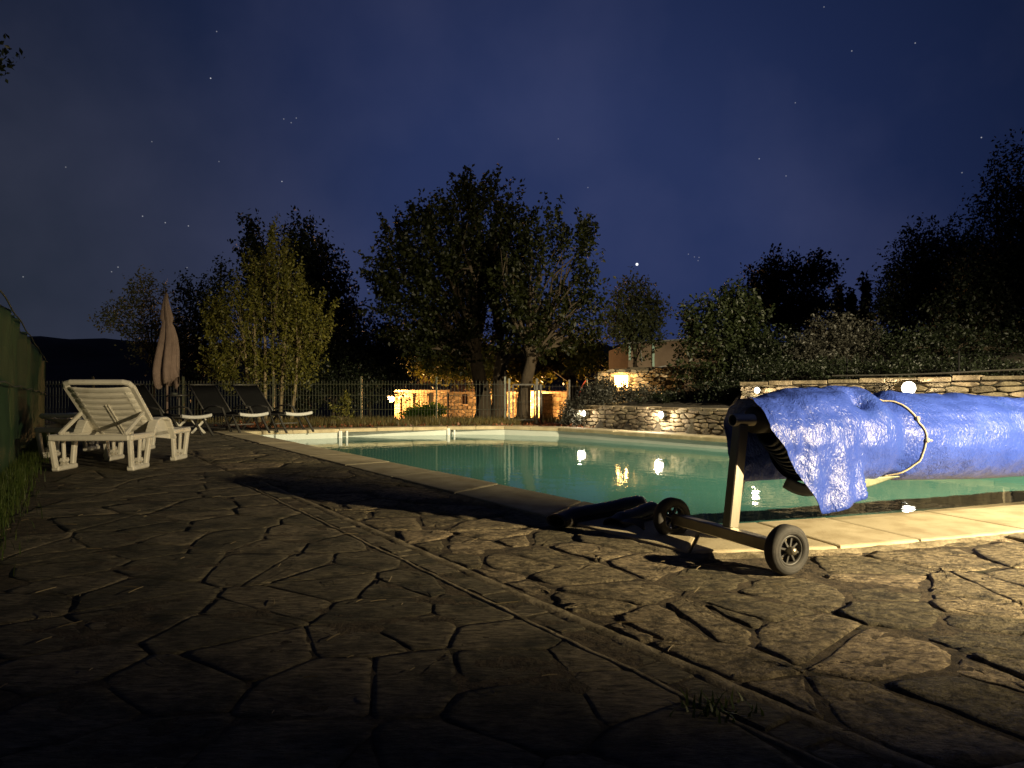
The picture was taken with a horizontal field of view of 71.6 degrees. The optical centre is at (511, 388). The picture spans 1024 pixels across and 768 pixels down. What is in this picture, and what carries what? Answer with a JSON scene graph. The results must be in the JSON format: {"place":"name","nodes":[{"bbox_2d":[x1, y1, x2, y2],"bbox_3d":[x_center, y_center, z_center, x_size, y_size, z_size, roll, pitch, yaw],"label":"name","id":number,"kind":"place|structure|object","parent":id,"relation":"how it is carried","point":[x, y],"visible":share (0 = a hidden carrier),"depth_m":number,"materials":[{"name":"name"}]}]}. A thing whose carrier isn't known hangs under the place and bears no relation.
{"place":"outdoors","nodes":[
{"label":"outdoors","id":0,"kind":"place"},
{"bbox_2d":[172,414,560,422],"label":"meadow grass","id":1,"kind":"structure","parent":0,"point":[245,419],"depth_m":16.82,"materials":[{"name":"green plant"}]},
{"bbox_2d":[0,426,1023,767],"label":"paving","id":2,"kind":"structure","parent":0,"point":[220,634],"depth_m":2.00,"materials":[{"name":"grey stone"}]},
{"bbox_2d":[0,290,47,477],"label":"windbreak fence","id":3,"kind":"object","parent":2,"relation":"on","point":[22,382],"visible":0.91,"depth_m":6.39,"materials":[{"name":"green fabric"}]},
{"bbox_2d":[0,433,54,575],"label":"grass","id":4,"kind":"structure","parent":2,"relation":"on","point":[17,473],"depth_m":4.93,"materials":[{"name":"green plant"}]},
{"bbox_2d":[34,413,155,457],"bbox_3d":[-4.471,0.471,7.709,0.715,0.458,1.318,0,0,-5],"label":"plastic lounger","id":5,"kind":"object","parent":2,"relation":"on","point":[61,420],"visible":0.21,"depth_m":7.16,"materials":[{"name":"white plastic"}]},
{"bbox_2d":[46,379,190,470],"bbox_3d":[-3.592,0.309,6.593,0.715,0.781,1.273,0,0,-3],"label":"plastic lounger","id":6,"kind":"object","parent":2,"relation":"on","point":[120,415],"visible":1,"depth_m":6.29,"materials":[{"name":"white plastic"}]},
{"bbox_2d":[115,384,214,437],"bbox_3d":[-5.311,0.313,10.792,1.791,0.792,0.520,0,0,32],"label":"lounger","id":7,"kind":"object","parent":2,"relation":"on","point":[155,409],"visible":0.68,"depth_m":10.99,"materials":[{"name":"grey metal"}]},
{"bbox_2d":[152,293,179,426],"bbox_3d":[-6.022,-0.491,12.406,0.480,2.382,0.492,0,0,0],"label":"parasol","id":8,"kind":"object","parent":2,"relation":"on","point":[166,368],"visible":0.93,"depth_m":12.31,"materials":[{"name":"fabric"}]},
{"bbox_2d":[168,393,189,424],"bbox_3d":[-5.718,0.383,12.200,0.360,0.634,0.360,0,0,0],"label":"side table","id":9,"kind":"object","parent":2,"relation":"on","point":[175,394],"visible":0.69,"depth_m":12.19,"materials":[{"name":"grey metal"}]},
{"bbox_2d":[171,418,206,432],"bbox_3d":[-5.090,0.584,11.175,0.541,0.254,0.225,0,0,0],"label":"folding stool","id":10,"kind":"object","parent":2,"relation":"on","point":[195,429],"visible":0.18,"depth_m":11.19,"materials":[{"name":"white plastic"}]},
{"bbox_2d":[189,384,270,432],"bbox_3d":[-4.679,0.313,11.675,1.791,0.792,0.520,0,0,41],"label":"lounger","id":11,"kind":"object","parent":2,"relation":"on","point":[210,398],"visible":0.97,"depth_m":11.94,"materials":[{"name":"grey metal"}]},
{"bbox_2d":[232,384,313,432],"bbox_3d":[-4.087,0.313,12.048,1.791,0.792,0.520,0,0,41],"label":"lounger","id":12,"kind":"object","parent":2,"relation":"on","point":[253,397],"visible":0.91,"depth_m":12.32,"materials":[{"name":"grey metal"}]},
{"bbox_2d":[212,425,1023,560],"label":"swimming pool","id":13,"kind":"structure","parent":2,"relation":"in","point":[870,533],"depth_m":3.96,"materials":[{"name":"stone"}]},
{"bbox_2d":[547,495,646,527],"bbox_3d":[0.475,0.659,3.793,0.686,0.116,0.129,0,0,-41],"label":"vinyl tube","id":14,"kind":"object","parent":13,"relation":"on","point":[571,516],"visible":0.7,"depth_m":3.69,"materials":[{"name":"black plastic"}]},
{"bbox_2d":[603,501,657,529],"bbox_3d":[0.664,0.657,3.597,0.223,0.121,0.456,0,0,44],"label":"vinyl tube","id":15,"kind":"object","parent":13,"relation":"on","point":[639,515],"visible":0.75,"depth_m":3.56,"materials":[{"name":"black plastic"}]},
{"bbox_2d":[287,434,1023,523],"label":"water","id":16,"kind":"structure","parent":13,"relation":"in","point":[595,471],"depth_m":6.84,"materials":[{"name":"teal liquid"}]},
{"bbox_2d":[669,687,763,722],"bbox_3d":[0.436,0.685,1.544,0.210,0.050,0.139,0,0,0],"label":"weed tuft","id":17,"kind":"object","parent":2,"relation":"on","point":[712,706],"visible":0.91,"depth_m":1.54,"materials":[{"name":"green plant"}]},
{"bbox_2d":[653,407,808,574],"bbox_3d":[3.354,0.388,4.064,5.539,0.623,0.804,0,0,-23],"label":"pool cover reel","id":18,"kind":"object","parent":2,"relation":"on","point":[776,547],"visible":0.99,"depth_m":3.00,"materials":[{"name":"metal"}]},
{"bbox_2d":[756,405,898,495],"bbox_3d":[3.302,0.288,4.046,4.760,0.481,0.358,0,0,-23],"label":"rolled pool cover","id":19,"kind":"object","parent":18,"relation":"on","point":[773,445],"visible":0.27,"depth_m":3.15,"materials":[{"name":"black plastic"}]},
{"bbox_2d":[724,385,1023,513],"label":"tarpaulin","id":20,"kind":"object","parent":19,"relation":"on","point":[840,446],"visible":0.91,"depth_m":3.19,"materials":[{"name":"blue plastic"}]},
{"bbox_2d":[880,399,932,476],"bbox_3d":[1.704,0.210,3.333,0.464,0.401,0.067,0,0,42],"label":"rope","id":21,"kind":"object","parent":20,"relation":"attached to","point":[927,439],"visible":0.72,"depth_m":3.21,"materials":[{"name":"fabric"}]},
{"bbox_2d":[1008,533,1023,541],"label":"skimmer lid","id":22,"kind":"object","parent":2,"relation":"on","point":[1018,537],"visible":1,"depth_m":3.29,"materials":[{"name":"beige plastic"}]},
{"bbox_2d":[0,482,1023,767],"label":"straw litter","id":23,"kind":"object","parent":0,"point":[412,668],"visible":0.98,"depth_m":2.16,"materials":[{"name":"beige plant"}]},
{"bbox_2d":[0,0,1023,347],"label":"sky","id":24,"kind":"structure","parent":0,"point":[700,137],"materials":[{"name":"blue"}]},
{"bbox_2d":[27,330,1023,435],"bbox_3d":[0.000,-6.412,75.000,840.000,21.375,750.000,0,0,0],"label":"ground","id":25,"kind":"structure","parent":0,"point":[96,358],"depth_m":135.00,"materials":[{"name":"green plant"}]},
{"bbox_2d":[0,33,24,82],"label":"overhanging tree","id":26,"kind":"object","parent":25,"relation":"on","point":[5,51],"visible":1,"depth_m":5.23,"materials":[{"name":"green plant"}]},
{"bbox_2d":[87,265,217,397],"bbox_3d":[-12.180,-1.532,23.984,4.440,5.412,2.373,0,0,0],"label":"ash tree","id":27,"kind":"object","parent":25,"relation":"on","point":[139,332],"visible":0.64,"depth_m":23.86,"materials":[{"name":"green plant"}]},
{"bbox_2d":[142,252,252,421],"bbox_3d":[-9.640,-1.572,22.032,3.111,5.340,2.390,0,0,0],"label":"ash tree","id":28,"kind":"object","parent":25,"relation":"on","point":[192,351],"visible":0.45,"depth_m":21.77,"materials":[{"name":"green plant"}]},
{"bbox_2d":[194,213,340,422],"bbox_3d":[-5.517,-1.599,15.995,3.269,4.840,1.513,0,0,0],"label":"pear tree","id":29,"kind":"object","parent":25,"relation":"on","point":[293,321],"visible":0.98,"depth_m":15.91,"materials":[{"name":"green plant"}]},
{"bbox_2d":[45,377,505,424],"bbox_3d":[-5.432,0.295,15.002,10.605,1.110,0.081,0,0,0],"label":"wire fence","id":30,"kind":"object","parent":25,"relation":"on","point":[273,395],"visible":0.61,"depth_m":15.00,"materials":[{"name":"grey metal"}]},
{"bbox_2d":[227,205,371,417],"bbox_3d":[-7.798,-2.697,25.999,5.306,7.966,3.247,0,0,0],"label":"oak tree","id":31,"kind":"object","parent":25,"relation":"on","point":[319,258],"visible":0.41,"depth_m":25.66,"materials":[{"name":"green plant"}]},
{"bbox_2d":[267,353,390,418],"bbox_3d":[-5.221,-0.004,19.983,3.663,2.039,1.722,0,0,0],"label":"hedge shrub","id":32,"kind":"object","parent":25,"relation":"on","point":[353,380],"visible":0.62,"depth_m":19.87,"materials":[{"name":"green plant"}]},
{"bbox_2d":[328,390,357,421],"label":"sapling","id":33,"kind":"object","parent":25,"relation":"on","point":[347,408],"visible":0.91,"depth_m":14.18,"materials":[{"name":"green plant"}]},
{"bbox_2d":[303,306,420,417],"bbox_3d":[-5.058,-0.817,23.811,4.015,3.987,2.613,0,0,0],"label":"tree","id":34,"kind":"object","parent":25,"relation":"on","point":[389,358],"visible":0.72,"depth_m":23.68,"materials":[{"name":"green plant"}]},
{"bbox_2d":[267,414,522,427],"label":"weeds","id":35,"kind":"object","parent":25,"relation":"on","point":[426,421],"visible":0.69,"depth_m":13.82,"materials":[{"name":"green plant"}]},
{"bbox_2d":[214,420,593,427],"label":"dead leaves","id":36,"kind":"object","parent":25,"relation":"on","point":[360,425],"visible":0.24,"depth_m":13.37,"materials":[{"name":"plant"}]},
{"bbox_2d":[399,400,447,417],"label":"box bush","id":37,"kind":"object","parent":25,"relation":"on","point":[441,413],"visible":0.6,"depth_m":40.77,"materials":[{"name":"green plant"}]},
{"bbox_2d":[353,163,542,418],"bbox_3d":[-1.572,-2.393,18.063,4.810,6.686,3.427,0,0,0],"label":"mulberry tree","id":38,"kind":"object","parent":25,"relation":"on","point":[456,263],"visible":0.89,"depth_m":17.67,"materials":[{"name":"green plant"}]},
{"bbox_2d":[394,376,566,418],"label":"stone farmhouse","id":39,"kind":"object","parent":25,"relation":"on","point":[560,396],"visible":0.36,"depth_m":46.89,"materials":[{"name":"brown stone"}]},
{"bbox_2d":[402,397,410,416],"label":"door","id":40,"kind":"structure","parent":39,"relation":"in","point":[402,397],"depth_m":46.19,"materials":[{"name":"white wood"}]},
{"bbox_2d":[462,394,467,403],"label":"window","id":41,"kind":"structure","parent":39,"relation":"in","point":[463,397],"depth_m":47.18,"materials":[{"name":"brown"}]},
{"bbox_2d":[385,314,609,415],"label":"walnut tree","id":42,"kind":"object","parent":25,"relation":"on","point":[587,358],"visible":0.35,"depth_m":41.95,"materials":[{"name":"green plant"}]},
{"bbox_2d":[508,378,541,424],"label":"garden gate","id":43,"kind":"structure","parent":25,"relation":"on","point":[521,401],"depth_m":14.98,"materials":[{"name":"metal"}]},
{"bbox_2d":[477,191,615,424],"bbox_3d":[0.759,-1.739,15.263,3.036,5.121,1.850,0,0,0],"label":"mulberry tree","id":44,"kind":"object","parent":25,"relation":"on","point":[535,315],"visible":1,"depth_m":15.22,"materials":[{"name":"green plant"}]},
{"bbox_2d":[542,380,587,422],"bbox_3d":[1.329,0.300,15.590,1.322,1.000,0.056,0,0,0],"label":"wire fence","id":45,"kind":"object","parent":25,"relation":"on","point":[552,403],"visible":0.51,"depth_m":15.60,"materials":[{"name":"grey metal"}]},
{"bbox_2d":[556,383,616,426],"bbox_3d":[1.394,0.350,13.313,1.150,0.927,0.658,0,0,0],"label":"lavender bush","id":46,"kind":"object","parent":25,"relation":"on","point":[598,395],"visible":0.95,"depth_m":13.23,"materials":[{"name":"green plant"}]},
{"bbox_2d":[588,375,676,404],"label":"lavender bush","id":47,"kind":"object","parent":25,"relation":"on","point":[629,395],"visible":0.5,"depth_m":13.82,"materials":[{"name":"green plant"}]},
{"bbox_2d":[594,266,673,366],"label":"young maple","id":48,"kind":"object","parent":25,"relation":"on","point":[642,323],"visible":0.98,"depth_m":24.71,"materials":[{"name":"green plant"}]},
{"bbox_2d":[594,366,684,404],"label":"stone wall","id":49,"kind":"structure","parent":25,"relation":"on","point":[653,377],"depth_m":15.42,"materials":[{"name":"beige stone"}]},
{"bbox_2d":[582,405,727,435],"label":"stone wall","id":50,"kind":"structure","parent":25,"relation":"on","point":[679,419],"depth_m":11.73,"materials":[{"name":"beige stone"}]},
{"bbox_2d":[573,409,595,415],"bbox_3d":[1.317,0.443,13.124,0.275,0.135,0.440,0,0,-34],"label":"wall lamp","id":51,"kind":"object","parent":50,"relation":"attached to","point":[585,413],"visible":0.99,"depth_m":13.10,"materials":[{"name":"glass"}]},
{"bbox_2d":[647,409,670,418],"bbox_3d":[2.404,0.409,11.512,0.275,0.149,0.440,0,0,-34],"label":"wall lamp","id":52,"kind":"object","parent":50,"relation":"attached to","point":[661,414],"visible":1,"depth_m":11.49,"materials":[{"name":"glass"}]},
{"bbox_2d":[633,382,714,404],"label":"ground cover","id":53,"kind":"object","parent":25,"relation":"on","point":[666,398],"visible":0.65,"depth_m":12.81,"materials":[{"name":"green plant"}]},
{"bbox_2d":[609,339,756,388],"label":"rendered house","id":54,"kind":"structure","parent":25,"relation":"on","point":[661,356],"depth_m":25.00,"materials":[{"name":"beige paint"}]},
{"bbox_2d":[666,275,775,387],"bbox_3d":[4.257,-1.071,14.316,2.247,2.495,1.832,0,0,0],"label":"laurel bush","id":55,"kind":"object","parent":25,"relation":"on","point":[733,327],"visible":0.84,"depth_m":14.19,"materials":[{"name":"green plant"}]},
{"bbox_2d":[694,370,762,403],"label":"ground cover","id":56,"kind":"object","parent":25,"relation":"on","point":[727,389],"visible":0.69,"depth_m":11.84,"materials":[{"name":"green plant"}]},
{"bbox_2d":[722,323,824,381],"bbox_3d":[5.033,-0.610,13.615,1.986,1.318,1.084,0,0,0],"label":"scrub bush","id":57,"kind":"object","parent":25,"relation":"on","point":[769,345],"visible":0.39,"depth_m":13.49,"materials":[{"name":"green plant"}]},
{"bbox_2d":[727,353,829,381],"bbox_3d":[4.447,-0.311,11.964,1.774,0.584,1.229,0,0,0],"label":"ground cover","id":58,"kind":"object","parent":25,"relation":"on","point":[780,371],"visible":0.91,"depth_m":11.73,"materials":[{"name":"green plant"}]},
{"bbox_2d":[733,243,850,343],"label":"oak tree","id":59,"kind":"object","parent":25,"relation":"on","point":[797,308],"visible":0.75,"depth_m":23.61,"materials":[{"name":"green plant"}]},
{"bbox_2d":[775,303,892,368],"bbox_3d":[5.968,-0.907,13.184,2.123,1.353,1.254,0,0,0],"label":"scrub bush","id":60,"kind":"object","parent":25,"relation":"on","point":[844,345],"visible":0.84,"depth_m":13.05,"materials":[{"name":"green plant"}]},
{"bbox_2d":[829,280,848,344],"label":"conifer","id":61,"kind":"object","parent":25,"relation":"on","point":[839,294],"visible":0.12,"depth_m":41.79,"materials":[{"name":"green plant"}]},
{"bbox_2d":[794,351,891,379],"bbox_3d":[5.374,-0.335,11.478,1.724,0.574,1.223,0,0,0],"label":"ground cover","id":62,"kind":"object","parent":25,"relation":"on","point":[854,368],"visible":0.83,"depth_m":11.26,"materials":[{"name":"green plant"}]},
{"bbox_2d":[844,286,861,347],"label":"conifer","id":63,"kind":"object","parent":25,"relation":"on","point":[851,300],"visible":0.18,"depth_m":41.82,"materials":[{"name":"green plant"}]},
{"bbox_2d":[855,270,875,339],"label":"conifer","id":64,"kind":"object","parent":25,"relation":"on","point":[864,287],"visible":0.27,"depth_m":41.83,"materials":[{"name":"green plant"}]},
{"bbox_2d":[740,368,1023,398],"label":"stone wall","id":65,"kind":"structure","parent":25,"relation":"on","point":[966,384],"depth_m":9.47,"materials":[{"name":"beige stone"}]},
{"bbox_2d":[751,385,771,392],"bbox_3d":[3.763,0.010,10.922,0.440,0.122,0.275,0,0,42],"label":"wall lamp","id":66,"kind":"object","parent":65,"relation":"attached to","point":[757,389],"visible":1,"depth_m":10.91,"materials":[{"name":"glass"}]},
{"bbox_2d":[893,378,927,392],"bbox_3d":[5.319,-0.029,9.526,0.440,0.220,0.275,0,0,42],"label":"wall lamp","id":67,"kind":"object","parent":65,"relation":"attached to","point":[909,386],"visible":0.86,"depth_m":9.51,"materials":[{"name":"glass"}]},
{"bbox_2d":[753,351,1023,381],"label":"wire fence","id":68,"kind":"object","parent":25,"relation":"on","point":[958,358],"visible":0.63,"depth_m":10.24,"materials":[{"name":"grey metal"}]},
{"bbox_2d":[861,352,960,377],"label":"ground cover","id":69,"kind":"object","parent":25,"relation":"on","point":[908,366],"visible":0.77,"depth_m":10.85,"materials":[{"name":"green plant"}]},
{"bbox_2d":[853,212,1005,346],"bbox_3d":[9.941,-2.437,16.496,3.830,3.278,2.390,0,0,0],"label":"tree","id":70,"kind":"object","parent":25,"relation":"on","point":[922,277],"visible":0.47,"depth_m":16.24,"materials":[{"name":"green plant"}]},
{"bbox_2d":[863,311,1023,363],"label":"scrub bush","id":71,"kind":"object","parent":25,"relation":"on","point":[965,348],"visible":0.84,"depth_m":12.64,"materials":[{"name":"green plant"}]},
{"bbox_2d":[911,222,1023,347],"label":"tree","id":72,"kind":"object","parent":25,"relation":"on","point":[994,288],"visible":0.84,"depth_m":13.99,"materials":[{"name":"green plant"}]},
{"bbox_2d":[929,353,1023,376],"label":"ground cover","id":73,"kind":"object","parent":25,"relation":"on","point":[982,362],"visible":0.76,"depth_m":10.35,"materials":[{"name":"green plant"}]},
{"bbox_2d":[934,128,1023,330],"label":"tree","id":74,"kind":"object","parent":25,"relation":"on","point":[1004,209],"visible":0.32,"depth_m":15.45,"materials":[{"name":"green plant"}]}
]}

